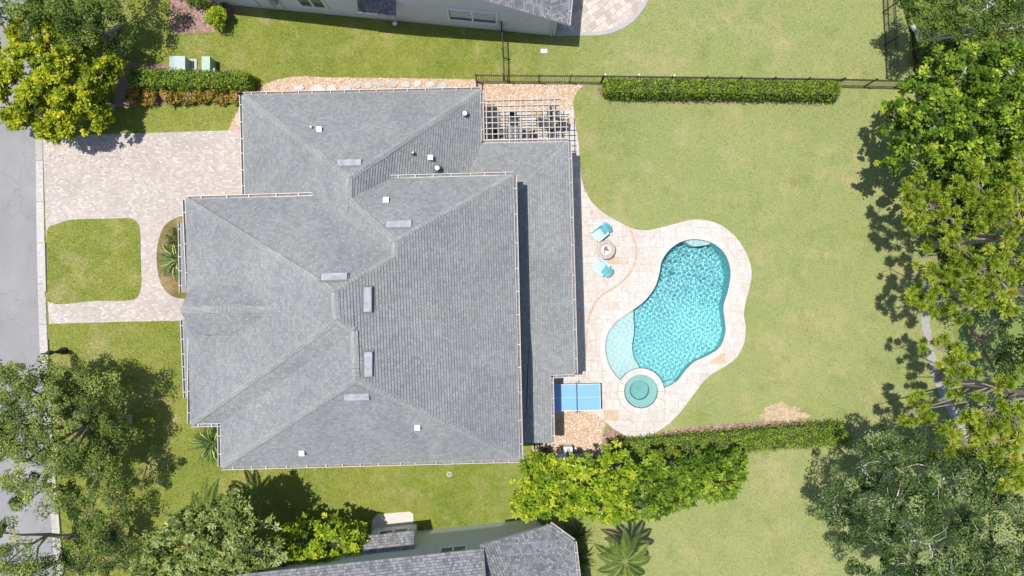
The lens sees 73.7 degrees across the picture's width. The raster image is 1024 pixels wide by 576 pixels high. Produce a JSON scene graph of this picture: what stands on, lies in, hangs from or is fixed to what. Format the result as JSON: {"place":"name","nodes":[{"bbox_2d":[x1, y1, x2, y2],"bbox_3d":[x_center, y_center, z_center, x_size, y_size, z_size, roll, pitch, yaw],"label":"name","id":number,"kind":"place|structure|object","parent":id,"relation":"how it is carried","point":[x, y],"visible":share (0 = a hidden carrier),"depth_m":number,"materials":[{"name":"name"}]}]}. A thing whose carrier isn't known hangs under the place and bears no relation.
{"place":"outdoors","nodes":[
{"label":"outdoors","id":0,"kind":"place"},
{"bbox_2d":[0,0,54,575],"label":"road","id":1,"kind":"structure","parent":0,"point":[19,328],"depth_m":39.99,"materials":[{"name":"asphalt"}]},
{"bbox_2d":[45,218,140,303],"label":"lawn island","id":2,"kind":"structure","parent":0,"point":[94,247],"depth_m":39.95,"materials":[{"name":"green plant"}]},
{"bbox_2d":[43,130,242,323],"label":"driveway","id":3,"kind":"structure","parent":0,"point":[145,193],"depth_m":39.98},
{"bbox_2d":[40,13,940,574],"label":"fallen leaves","id":4,"kind":"object","parent":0,"point":[694,215],"visible":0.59,"depth_m":39.95,"materials":[{"name":"brown plant"}]},
{"bbox_2d":[40,0,1023,575],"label":"lawn","id":5,"kind":"structure","parent":0,"point":[336,30],"depth_m":40.00,"materials":[{"name":"green plant"}]},
{"bbox_2d":[0,515,77,575],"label":"oak tree","id":6,"kind":"object","parent":5,"relation":"on","point":[9,567],"visible":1,"depth_m":35.30,"materials":[{"name":"green plant"}]},
{"bbox_2d":[32,33,64,575],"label":"kerb","id":7,"kind":"structure","parent":5,"relation":"on","point":[42,313],"depth_m":39.97,"materials":[{"name":"concrete"}]},
{"bbox_2d":[40,347,67,354],"bbox_3d":[-26.212,3.675,38.960,0.440,2.080,0.440,0,90,0],"label":"ornamental post","id":8,"kind":"object","parent":5,"relation":"on","point":[62,350],"visible":0.91,"depth_m":39.41,"materials":[{"name":"black metal"}]},
{"bbox_2d":[0,10,128,144],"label":"street tree","id":9,"kind":"object","parent":5,"relation":"on","point":[67,99],"visible":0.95,"depth_m":36.63,"materials":[{"name":"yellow plant"}]},
{"bbox_2d":[0,0,132,71],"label":"street tree","id":10,"kind":"object","parent":5,"relation":"on","point":[34,9],"visible":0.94,"depth_m":35.82,"materials":[{"name":"green plant"}]},
{"bbox_2d":[0,353,144,520],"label":"oak tree","id":11,"kind":"object","parent":5,"relation":"on","point":[71,416],"visible":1,"depth_m":35.20,"materials":[{"name":"green plant"}]},
{"bbox_2d":[45,496,143,575],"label":"oak tree","id":12,"kind":"object","parent":5,"relation":"on","point":[105,533],"visible":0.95,"depth_m":37.03,"materials":[{"name":"green plant"}]},
{"bbox_2d":[157,216,186,298],"bbox_3d":[-19.329,-1.801,39.985,2.940,0.070,5.569,0,90,0],"label":"planting bed","id":13,"kind":"object","parent":5,"relation":"on","point":[170,285],"visible":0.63,"depth_m":39.95,"materials":[{"name":"soil"}]},
{"bbox_2d":[156,240,178,280],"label":"flax plant","id":14,"kind":"object","parent":13,"relation":"on","point":[170,257],"visible":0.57,"depth_m":39.63,"materials":[{"name":"green plant"}]},
{"bbox_2d":[165,227,179,253],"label":"round shrub","id":15,"kind":"object","parent":13,"relation":"on","point":[175,235],"visible":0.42,"depth_m":39.22,"materials":[{"name":"green plant"}]},
{"bbox_2d":[114,62,256,106],"bbox_3d":[-19.163,-11.925,39.992,8.475,0.001,2.700,0,90,0],"label":"mulch bed","id":16,"kind":"object","parent":5,"relation":"on","point":[120,90],"visible":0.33,"depth_m":39.99,"materials":[{"name":"wood"}]},
{"bbox_2d":[121,87,143,105],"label":"croton shrub","id":17,"kind":"object","parent":16,"relation":"on","point":[129,97],"visible":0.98,"depth_m":39.25,"materials":[{"name":"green plant"}]},
{"bbox_2d":[139,88,157,106],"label":"croton shrub","id":18,"kind":"object","parent":16,"relation":"on","point":[148,95],"visible":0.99,"depth_m":39.34,"materials":[{"name":"orange plant"}]},
{"bbox_2d":[159,90,177,107],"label":"croton shrub","id":19,"kind":"object","parent":16,"relation":"on","point":[168,97],"visible":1,"depth_m":39.30,"materials":[{"name":"orange plant"}]},
{"bbox_2d":[169,56,196,70],"bbox_3d":[-19.130,-12.918,39.600,1.376,0.800,0.972,0,90,0],"label":"utility cabinet","id":20,"kind":"object","parent":16,"relation":"on","point":[182,62],"visible":0.71,"depth_m":39.24,"materials":[{"name":"metal"}]},
{"bbox_2d":[173,88,195,105],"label":"croton shrub","id":21,"kind":"object","parent":16,"relation":"on","point":[185,98],"visible":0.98,"depth_m":39.39,"materials":[{"name":"orange plant"}]},
{"bbox_2d":[125,64,258,97],"bbox_3d":[-18.378,-11.940,39.267,7.495,1.522,1.750,0,90,0],"label":"clipped hedge","id":22,"kind":"object","parent":16,"relation":"on","point":[162,79],"visible":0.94,"depth_m":38.82,"materials":[{"name":"green plant"}]},
{"bbox_2d":[189,88,207,103],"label":"croton shrub","id":23,"kind":"object","parent":16,"relation":"on","point":[200,98],"visible":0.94,"depth_m":39.32,"materials":[{"name":"orange plant"}]},
{"bbox_2d":[202,56,217,71],"bbox_3d":[-17.482,-12.864,39.575,0.637,0.850,0.844,0,90,0],"label":"utility pedestal","id":24,"kind":"object","parent":16,"relation":"on","point":[208,62],"visible":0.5,"depth_m":39.15,"materials":[{"name":"metal"}]},
{"bbox_2d":[205,88,228,106],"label":"croton shrub","id":25,"kind":"object","parent":16,"relation":"on","point":[215,96],"visible":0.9,"depth_m":39.45,"materials":[{"name":"orange plant"}]},
{"bbox_2d":[229,89,242,105],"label":"croton shrub","id":26,"kind":"object","parent":16,"relation":"on","point":[234,96],"visible":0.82,"depth_m":39.30,"materials":[{"name":"orange plant"}]},
{"bbox_2d":[187,427,217,467],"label":"flax plant","id":27,"kind":"object","parent":5,"relation":"on","point":[207,442],"visible":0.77,"depth_m":39.52,"materials":[{"name":"green plant"}]},
{"bbox_2d":[170,0,237,33],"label":"mulch bed","id":28,"kind":"object","parent":5,"relation":"on","point":[193,17],"visible":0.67,"depth_m":39.99,"materials":[{"name":"wood"}]},
{"bbox_2d":[172,13,190,24],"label":"plant","id":29,"kind":"object","parent":28,"relation":"on","point":[178,16],"visible":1,"depth_m":39.57,"materials":[{"name":"green plant"}]},
{"bbox_2d":[180,0,228,10],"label":"round shrub","id":30,"kind":"object","parent":28,"relation":"on","point":[197,3],"visible":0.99,"depth_m":39.21,"materials":[{"name":"green plant"}]},
{"bbox_2d":[204,3,226,31],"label":"round shrub","id":31,"kind":"object","parent":28,"relation":"on","point":[215,15],"visible":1,"depth_m":38.93,"materials":[{"name":"green plant"}]},
{"bbox_2d":[128,482,287,575],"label":"tree","id":32,"kind":"object","parent":5,"relation":"on","point":[200,557],"visible":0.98,"depth_m":34.79,"materials":[{"name":"green plant"}]},
{"bbox_2d":[186,477,240,535],"bbox_3d":[-15.960,11.884,37.998,3.127,4.109,3.057,44,90,0],"label":"palm tree","id":33,"kind":"object","parent":5,"relation":"on","point":[200,502],"visible":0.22,"depth_m":36.25,"materials":[{"name":"green plant"}]},
{"bbox_2d":[228,108,239,129],"bbox_3d":[-15.075,-10.050,39.988,3.150,0.001,1.650,0,90,0],"label":"gravel bed","id":34,"kind":"object","parent":5,"relation":"on","point":[238,126],"visible":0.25,"depth_m":39.99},
{"bbox_2d":[266,512,370,566],"bbox_3d":[-10.612,13.995,38.078,5.796,4.167,3.397,0,90,0],"label":"broadleaf shrub","id":35,"kind":"object","parent":5,"relation":"on","point":[347,536],"visible":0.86,"depth_m":36.73,"materials":[{"name":"green plant"}]},
{"bbox_2d":[178,87,577,469],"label":"house","id":36,"kind":"structure","parent":5,"relation":"on","point":[377,277],"depth_m":33.59,"materials":[{"name":"grey"}]},
{"bbox_2d":[371,511,412,533],"bbox_3d":[-7.050,13.969,39.995,2.550,0.050,1.762,0,90,0],"label":"side pad","id":37,"kind":"object","parent":5,"relation":"on","point":[391,519],"visible":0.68,"depth_m":39.97,"materials":[{"name":"concrete"}]},
{"bbox_2d":[214,0,572,36],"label":"neighbour house","id":38,"kind":"structure","parent":5,"relation":"on","point":[543,17],"depth_m":38.08,"materials":[{"name":"grey"}]},
{"bbox_2d":[296,0,328,9],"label":"window","id":39,"kind":"structure","parent":38,"relation":"in","point":[324,6],"depth_m":38.65,"materials":[{"name":"grey"}]},
{"bbox_2d":[374,14,394,17],"bbox_3d":[-7.322,-15.681,39.054,1.154,0.729,0.090,5,90,0],"label":"window","id":40,"kind":"structure","parent":38,"relation":"in","point":[374,14],"depth_m":39.30,"materials":[{"name":"grey"}]},
{"bbox_2d":[446,7,497,24],"bbox_3d":[-2.214,-15.196,38.175,2.831,1.664,0.090,5,90,0],"label":"window","id":41,"kind":"structure","parent":38,"relation":"in","point":[472,13],"depth_m":38.18,"materials":[{"name":"grey"}]},
{"bbox_2d":[221,519,580,575],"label":"gabled house","id":42,"kind":"structure","parent":5,"relation":"on","point":[533,547],"depth_m":36.30,"materials":[{"name":"paint"}]},
{"bbox_2d":[377,527,409,533],"bbox_3d":[-6.748,13.892,38.575,1.813,1.270,0.090,-6,90,0],"label":"window","id":43,"kind":"structure","parent":42,"relation":"in","point":[401,529],"depth_m":39.05,"materials":[{"name":"grey"}]},
{"bbox_2d":[438,544,467,552],"bbox_3d":[-3.131,13.942,36.200,1.520,1.220,0.090,-6,90,0],"label":"window","id":44,"kind":"structure","parent":42,"relation":"in","point":[458,547],"depth_m":36.54,"materials":[{"name":"grey"}]},
{"bbox_2d":[228,76,604,463],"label":"gravel","id":45,"kind":"structure","parent":5,"relation":"on","point":[528,102],"depth_m":39.98,"materials":[{"name":"gravel"}]},
{"bbox_2d":[557,447,565,460],"bbox_3d":[2.969,9.755,39.535,0.676,0.890,0.736,19,90,0],"label":"pool filter","id":46,"kind":"object","parent":45,"relation":"on","point":[561,455],"visible":0.33,"depth_m":39.45,"materials":[{"name":"metal"}]},
{"bbox_2d":[258,76,590,109],"bbox_3d":[-5.138,-10.134,39.992,20.625,0.001,4.519,0,90,0],"label":"gravel bed","id":47,"kind":"object","parent":5,"relation":"on","point":[505,87],"visible":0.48,"depth_m":39.99,"materials":[{"name":"gravel"}]},
{"bbox_2d":[294,85,304,90],"bbox_3d":[-12.449,-11.720,39.963,0.645,0.075,0.340,0,90,0],"label":"stepping stone","id":48,"kind":"object","parent":47,"relation":"on","point":[299,87],"visible":1,"depth_m":39.92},
{"bbox_2d":[311,84,325,91],"bbox_3d":[-11.349,-11.690,39.967,0.826,0.065,0.503,-13,90,0],"label":"stepping stone","id":49,"kind":"object","parent":47,"relation":"on","point":[317,87],"visible":0.66,"depth_m":39.94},
{"bbox_2d":[327,84,335,89],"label":"stepping stone","id":50,"kind":"object","parent":47,"relation":"on","point":[331,87],"visible":0.72,"depth_m":39.93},
{"bbox_2d":[340,85,350,89],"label":"stepping stone","id":51,"kind":"object","parent":47,"relation":"on","point":[345,87],"visible":0.66,"depth_m":39.93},
{"bbox_2d":[354,81,360,88],"bbox_3d":[-9.054,-11.883,39.966,0.425,0.067,0.423,0,90,0],"label":"stepping stone","id":52,"kind":"object","parent":47,"relation":"on","point":[357,85],"visible":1,"depth_m":39.93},
{"bbox_2d":[365,81,371,88],"bbox_3d":[-8.399,-11.887,39.966,0.447,0.068,0.418,0,90,0],"label":"stepping stone","id":53,"kind":"object","parent":47,"relation":"on","point":[368,84],"visible":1,"depth_m":39.93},
{"bbox_2d":[374,81,384,86],"bbox_3d":[-7.744,-11.939,39.963,0.633,0.074,0.350,0,90,0],"label":"stepping stone","id":54,"kind":"object","parent":47,"relation":"on","point":[378,84],"visible":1,"depth_m":39.93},
{"bbox_2d":[389,81,397,87],"bbox_3d":[-6.960,-11.906,39.966,0.449,0.068,0.421,-41,90,0],"label":"stepping stone","id":55,"kind":"object","parent":47,"relation":"on","point":[392,84],"visible":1,"depth_m":39.93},
{"bbox_2d":[401,81,409,87],"bbox_3d":[-6.232,-11.934,39.966,0.528,0.068,0.383,0,90,0],"label":"stepping stone","id":56,"kind":"object","parent":47,"relation":"on","point":[406,84],"visible":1,"depth_m":39.93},
{"bbox_2d":[426,81,434,87],"bbox_3d":[-4.748,-11.934,39.965,0.529,0.070,0.331,-13,90,0],"label":"stepping stone","id":57,"kind":"object","parent":47,"relation":"on","point":[429,84],"visible":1,"depth_m":39.93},
{"bbox_2d":[439,82,446,87],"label":"stepping stone","id":58,"kind":"object","parent":47,"relation":"on","point":[442,84],"visible":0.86,"depth_m":39.93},
{"bbox_2d":[501,21,503,80],"bbox_3d":[-0.536,-13.575,39.240,0.101,1.520,2.937,-2,90,0],"label":"metal fence","id":59,"kind":"object","parent":5,"relation":"on","point":[502,51],"visible":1,"depth_m":38.66,"materials":[{"name":"black metal"}]},
{"bbox_2d":[169,0,843,464],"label":"bark gravel","id":60,"kind":"structure","parent":5,"relation":"on","point":[231,8],"depth_m":39.97,"materials":[{"name":"gravel"}]},
{"bbox_2d":[475,73,603,82],"bbox_3d":[1.556,-12.047,39.240,7.322,1.520,0.084,0,90,0],"label":"metal fence","id":61,"kind":"object","parent":5,"relation":"on","point":[560,76],"visible":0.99,"depth_m":38.92,"materials":[{"name":"black metal"}]},
{"bbox_2d":[508,449,593,523],"bbox_3d":[1.627,10.765,37.963,5.077,4.348,3.465,-41,90,0],"label":"garden shrub","id":62,"kind":"object","parent":5,"relation":"on","point":[554,479],"visible":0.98,"depth_m":36.80,"materials":[{"name":"green plant"}]},
{"bbox_2d":[531,411,605,463],"bbox_3d":[3.319,8.738,39.992,4.388,0.001,3.225,0,90,0],"label":"gravel bed","id":63,"kind":"object","parent":5,"relation":"on","point":[569,438],"visible":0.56,"depth_m":39.99,"materials":[{"name":"gravel"}]},
{"bbox_2d":[541,446,552,458],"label":"plant","id":64,"kind":"object","parent":63,"relation":"on","point":[546,449],"visible":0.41,"depth_m":39.30,"materials":[{"name":"green plant"}]},
{"bbox_2d":[563,444,571,457],"bbox_3d":[3.225,9.460,39.602,0.500,0.755,0.620,0,90,0],"label":"pool heater","id":65,"kind":"object","parent":63,"relation":"on","point":[567,449],"visible":0.86,"depth_m":39.25,"materials":[{"name":"metal"}]},
{"bbox_2d":[573,450,593,461],"bbox_3d":[4.162,9.825,39.730,1.160,0.500,0.660,0,90,0],"label":"storage chest","id":66,"kind":"object","parent":63,"relation":"on","point":[578,453],"visible":0.46,"depth_m":39.52,"materials":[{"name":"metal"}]},
{"bbox_2d":[564,522,591,551],"bbox_3d":[3.630,14.609,39.673,2.195,0.654,2.257,34,90,0],"label":"fern palm","id":67,"kind":"object","parent":5,"relation":"on","point":[575,535],"visible":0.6,"depth_m":39.67,"materials":[{"name":"green plant"}]},
{"bbox_2d":[577,539,593,575],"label":"fern palm","id":68,"kind":"object","parent":5,"relation":"on","point":[582,561],"visible":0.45,"depth_m":39.61,"materials":[{"name":"green plant"}]},
{"bbox_2d":[552,440,645,526],"bbox_3d":[4.698,10.688,37.850,5.197,4.549,4.633,0,90,0],"label":"garden shrub","id":69,"kind":"object","parent":5,"relation":"on","point":[587,500],"visible":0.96,"depth_m":36.68,"materials":[{"name":"green plant"}]},
{"bbox_2d":[556,0,646,35],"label":"neighbour patio","id":70,"kind":"structure","parent":5,"relation":"on","point":[595,17],"depth_m":39.97,"materials":[{"name":"stone"}]},
{"bbox_2d":[594,529,650,575],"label":"palm tree","id":71,"kind":"object","parent":5,"relation":"on","point":[620,558],"visible":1,"depth_m":36.42,"materials":[{"name":"green plant"}]},
{"bbox_2d":[614,447,698,523],"bbox_3d":[8.054,10.868,37.928,5.118,4.430,4.432,0,90,0],"label":"garden shrub","id":72,"kind":"object","parent":5,"relation":"on","point":[662,489],"visible":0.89,"depth_m":36.71,"materials":[{"name":"green plant"}]},
{"bbox_2d":[675,446,749,507],"bbox_3d":[10.904,10.500,38.064,4.670,4.174,3.696,0,90,0],"label":"garden shrub","id":73,"kind":"object","parent":5,"relation":"on","point":[729,478],"visible":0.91,"depth_m":36.99,"materials":[{"name":"green plant"}]},
{"bbox_2d":[598,84,830,101],"bbox_3d":[12.075,-11.419,39.992,14.100,0.001,1.088,0,90,0],"label":"mulch bed","id":74,"kind":"object","parent":5,"relation":"on","point":[600,87],"visible":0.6,"depth_m":39.99,"materials":[{"name":"brown soil"}]},
{"bbox_2d":[599,75,842,103],"bbox_3d":[12.009,-11.453,39.267,13.944,1.500,1.647,0,90,0],"label":"clipped hedge","id":75,"kind":"object","parent":74,"relation":"on","point":[763,90],"visible":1,"depth_m":38.88,"materials":[{"name":"green plant"}]},
{"bbox_2d":[603,420,830,464],"bbox_3d":[12.382,8.595,39.992,14.274,0.001,2.215,-6,90,0],"label":"mulch bed","id":76,"kind":"object","parent":5,"relation":"on","point":[723,426],"visible":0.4,"depth_m":39.99,"materials":[{"name":"brown wood"}]},
{"bbox_2d":[608,418,852,463],"bbox_3d":[12.663,8.868,39.514,14.286,1.004,1.802,-5,90,0],"label":"hedge","id":77,"kind":"object","parent":76,"relation":"on","point":[803,434],"visible":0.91,"depth_m":39.34,"materials":[{"name":"green plant"}]},
{"bbox_2d":[601,73,844,82],"bbox_3d":[11.983,-11.926,39.175,13.618,1.650,0.152,1,90,0],"label":"metal fence","id":78,"kind":"object","parent":5,"relation":"on","point":[724,78],"visible":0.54,"depth_m":38.77,"materials":[{"name":"black metal"}]},
{"bbox_2d":[757,401,810,420],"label":"bare soil","id":79,"kind":"structure","parent":5,"relation":"on","point":[789,414],"depth_m":39.99,"materials":[{"name":"soil"}]},
{"bbox_2d":[841,77,931,87],"bbox_3d":[21.506,-11.766,39.240,5.448,1.520,0.084,1,90,0],"label":"metal fence","id":80,"kind":"object","parent":5,"relation":"on","point":[872,81],"visible":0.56,"depth_m":39.05,"materials":[{"name":"black metal"}]},
{"bbox_2d":[882,0,900,78],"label":"metal fence","id":81,"kind":"object","parent":5,"relation":"on","point":[896,34],"visible":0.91,"depth_m":39.14,"materials":[{"name":"black metal"}]},
{"bbox_2d":[815,422,1023,575],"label":"live oak tree","id":82,"kind":"object","parent":5,"relation":"on","point":[982,539],"visible":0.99,"depth_m":32.61,"materials":[{"name":"green plant"}]},
{"bbox_2d":[873,39,1023,202],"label":"broadleaf tree","id":83,"kind":"object","parent":5,"relation":"on","point":[957,105],"visible":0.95,"depth_m":32.48,"materials":[{"name":"green plant"}]},
{"bbox_2d":[895,332,1023,494],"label":"pine tree","id":84,"kind":"object","parent":5,"relation":"on","point":[978,427],"visible":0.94,"depth_m":32.56,"materials":[{"name":"green plant"}]},
{"bbox_2d":[897,140,1023,249],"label":"pine tree","id":85,"kind":"object","parent":5,"relation":"on","point":[1001,208],"visible":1,"depth_m":32.02,"materials":[{"name":"green plant"}]},
{"bbox_2d":[903,225,1023,327],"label":"pine tree","id":86,"kind":"object","parent":5,"relation":"on","point":[976,284],"visible":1,"depth_m":32.27,"materials":[{"name":"green plant"}]},
{"bbox_2d":[915,173,1023,272],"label":"understory tree","id":87,"kind":"object","parent":5,"relation":"on","point":[958,201],"visible":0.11,"depth_m":36.12,"materials":[{"name":"green plant"}]},
{"bbox_2d":[959,241,1023,433],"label":"understory tree","id":88,"kind":"object","parent":5,"relation":"on","point":[1003,356],"visible":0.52,"depth_m":35.42,"materials":[{"name":"green plant"}]},
{"bbox_2d":[584,229,636,377],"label":"joint gravel","id":89,"kind":"structure","parent":0,"point":[606,292],"depth_m":39.97,"materials":[{"name":"gravel"}]},
{"bbox_2d":[481,110,751,436],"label":"terrace","id":90,"kind":"structure","parent":0,"point":[592,285],"depth_m":39.97,"materials":[{"name":"stone"}]},
{"bbox_2d":[493,127,502,137],"bbox_3d":[-0.797,-9.034,39.520,0.586,0.892,0.526,-4,90,0],"label":"patio chair","id":91,"kind":"object","parent":90,"relation":"on","point":[496,131],"visible":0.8,"depth_m":39.55,"materials":[{"name":"metal"}]},
{"bbox_2d":[508,112,516,121],"bbox_3d":[0.039,-9.797,39.520,0.525,0.892,0.587,2,90,0],"label":"patio chair","id":92,"kind":"object","parent":90,"relation":"on","point":[513,114],"visible":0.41,"depth_m":39.44,"materials":[{"name":"metal"}]},
{"bbox_2d":[506,126,521,138],"bbox_3d":[0.113,-8.963,39.615,0.934,0.710,0.750,0,90,0],"label":"patio table","id":93,"kind":"object","parent":90,"relation":"on","point":[513,131],"visible":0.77,"depth_m":39.26,"materials":[{"name":"stone"}]},
{"bbox_2d":[484,95,567,141],"bbox_3d":[0.755,-9.294,38.641,4.670,2.678,2.597,0,90,0],"label":"pergola","id":94,"kind":"object","parent":90,"relation":"on","point":[550,110],"visible":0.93,"depth_m":37.35,"materials":[{"name":"wood"}]},
{"bbox_2d":[524,129,534,137],"bbox_3d":[1.022,-8.884,39.520,0.587,0.892,0.525,4,90,0],"label":"patio chair","id":95,"kind":"object","parent":90,"relation":"on","point":[529,135],"visible":0.59,"depth_m":39.55,"materials":[{"name":"metal"}]},
{"bbox_2d":[536,117,546,126],"bbox_3d":[1.680,-9.610,39.520,0.587,0.892,0.524,12,90,0],"label":"patio chair","id":96,"kind":"object","parent":90,"relation":"on","point":[540,124],"visible":0.68,"depth_m":39.55,"materials":[{"name":"metal"}]},
{"bbox_2d":[546,119,555,130],"bbox_3d":[2.250,-9.412,39.615,0.600,0.710,0.600,0,90,0],"label":"bistro table","id":97,"kind":"object","parent":90,"relation":"on","point":[551,125],"visible":0.69,"depth_m":39.26,"materials":[{"name":"metal"}]},
{"bbox_2d":[548,106,556,119],"bbox_3d":[2.323,-10.134,39.520,0.526,0.892,0.587,-2,90,0],"label":"patio chair","id":98,"kind":"object","parent":90,"relation":"on","point":[552,112],"visible":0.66,"depth_m":39.55,"materials":[{"name":"metal"}]},
{"bbox_2d":[556,119,567,128],"bbox_3d":[2.896,-9.481,39.520,0.587,0.892,0.524,8,90,0],"label":"patio chair","id":99,"kind":"object","parent":90,"relation":"on","point":[562,124],"visible":0.56,"depth_m":39.55,"materials":[{"name":"metal"}]},
{"bbox_2d":[553,382,600,413],"bbox_3d":[3.716,6.291,39.523,2.771,0.895,1.790,0,90,0],"label":"table tennis","id":100,"kind":"object","parent":90,"relation":"on","point":[588,397],"visible":0.89,"depth_m":39.24,"materials":[{"name":"metal"}]},
{"bbox_2d":[590,222,610,241],"bbox_3d":[5.178,-3.286,39.571,1.130,0.839,0.820,-38,90,0],"label":"adirondack chair","id":101,"kind":"object","parent":90,"relation":"on","point":[602,228],"visible":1,"depth_m":39.59,"materials":[{"name":"teal plastic"}]},
{"bbox_2d":[591,257,612,277],"bbox_3d":[5.253,-1.139,39.571,1.130,0.839,0.820,38,90,0],"label":"adirondack chair","id":102,"kind":"object","parent":90,"relation":"on","point":[604,272],"visible":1,"depth_m":39.59,"materials":[{"name":"teal plastic"}]},
{"bbox_2d":[596,240,614,258],"bbox_3d":[5.438,-2.212,39.735,1.110,0.470,1.110,0,90,0],"label":"fire pit","id":103,"kind":"object","parent":90,"relation":"on","point":[605,249],"visible":1,"depth_m":39.53,"materials":[{"name":"stone"}]},
{"bbox_2d":[618,368,663,413],"bbox_3d":[7.537,6.037,40.654,2.699,1.592,2.699,0,90,0],"label":"spa","id":104,"kind":"object","parent":90,"relation":"in","point":[640,390],"visible":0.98,"depth_m":39.97,"materials":[{"name":"paint"}]},
{"bbox_2d":[600,234,735,392],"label":"swimming pool","id":105,"kind":"structure","parent":90,"relation":"in","point":[672,327],"depth_m":40.10,"materials":[{"name":"paint"}]},
{"bbox_2d":[921,274,991,455],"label":"garden path","id":106,"kind":"structure","parent":0,"point":[953,413],"depth_m":39.97,"materials":[{"name":"concrete"}]},
{"bbox_2d":[903,0,1023,300],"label":"woodland floor","id":107,"kind":"structure","parent":0,"point":[914,64],"depth_m":39.99,"materials":[{"name":"green plant"}]},
{"bbox_2d":[892,0,1023,58],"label":"broadleaf tree","id":108,"kind":"object","parent":107,"relation":"on","point":[941,16],"visible":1,"depth_m":34.05,"materials":[{"name":"green plant"}]},
{"bbox_2d":[904,0,1023,299],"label":"undergrowth","id":109,"kind":"object","parent":107,"relation":"on","point":[921,52],"visible":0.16,"depth_m":39.68,"materials":[{"name":"green plant"}]},
{"bbox_2d":[953,295,1023,416],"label":"tree","id":110,"kind":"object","parent":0,"point":[963,335],"depth_m":39.99,"materials":[{"name":"plant"}]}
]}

